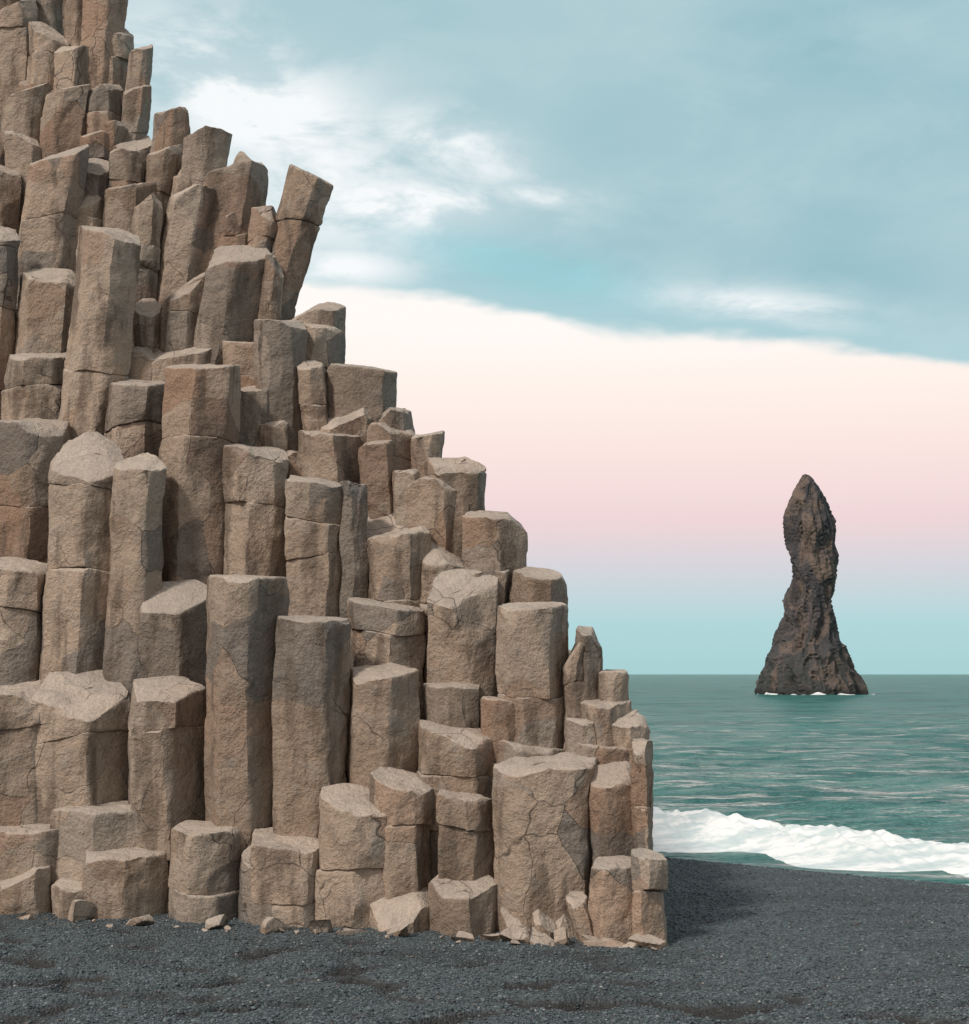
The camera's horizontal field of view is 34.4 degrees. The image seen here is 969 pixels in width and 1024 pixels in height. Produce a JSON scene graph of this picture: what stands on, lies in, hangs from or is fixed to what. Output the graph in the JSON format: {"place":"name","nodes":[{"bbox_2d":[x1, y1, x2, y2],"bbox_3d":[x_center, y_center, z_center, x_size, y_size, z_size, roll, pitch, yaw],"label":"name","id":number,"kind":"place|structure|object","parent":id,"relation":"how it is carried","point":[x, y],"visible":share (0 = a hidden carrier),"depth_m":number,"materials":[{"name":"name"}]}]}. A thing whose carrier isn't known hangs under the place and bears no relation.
{"place":"outdoors","nodes":[
{"label":"outdoors","id":0,"kind":"place"},
{"bbox_2d":[0,857,968,1023],"bbox_3d":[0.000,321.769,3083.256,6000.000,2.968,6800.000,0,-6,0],"label":"black sand beach","id":1,"kind":"structure","parent":0,"point":[567,1003],"depth_m":9.11,"materials":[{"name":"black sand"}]},
{"bbox_2d":[0,0,667,947],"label":"basalt column cliff","id":2,"kind":"structure","parent":1,"relation":"on","point":[284,624],"depth_m":12.03,"materials":[{"name":"brown stone"}]},
{"bbox_2d":[18,899,665,949],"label":"fallen rocks","id":3,"kind":"object","parent":1,"relation":"on","point":[81,909],"visible":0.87,"depth_m":10.21,"materials":[{"name":"brown stone"}]},
{"bbox_2d":[125,0,968,673],"label":"sky","id":4,"kind":"structure","parent":0,"point":[655,269],"materials":[{"name":"blue"}]},
{"bbox_2d":[628,674,968,884],"bbox_3d":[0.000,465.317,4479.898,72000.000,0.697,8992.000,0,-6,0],"label":"sea","id":5,"kind":"structure","parent":0,"point":[891,755],"depth_m":47.49,"materials":[{"name":"liquid"}]},
{"bbox_2d":[652,806,968,884],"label":"breaking wave","id":6,"kind":"object","parent":5,"relation":"on","point":[831,847],"visible":0.13,"depth_m":20.78,"materials":[{"name":"liquid"}]},
{"bbox_2d":[754,474,867,694],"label":"sea stack","id":7,"kind":"object","parent":5,"relation":"in","point":[808,654],"visible":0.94,"depth_m":177.79,"materials":[{"name":"brown stone"}]},
{"bbox_2d":[765,692,874,694],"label":"sea foam","id":8,"kind":"object","parent":5,"relation":"in","point":[816,693],"visible":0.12,"depth_m":172.81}
]}

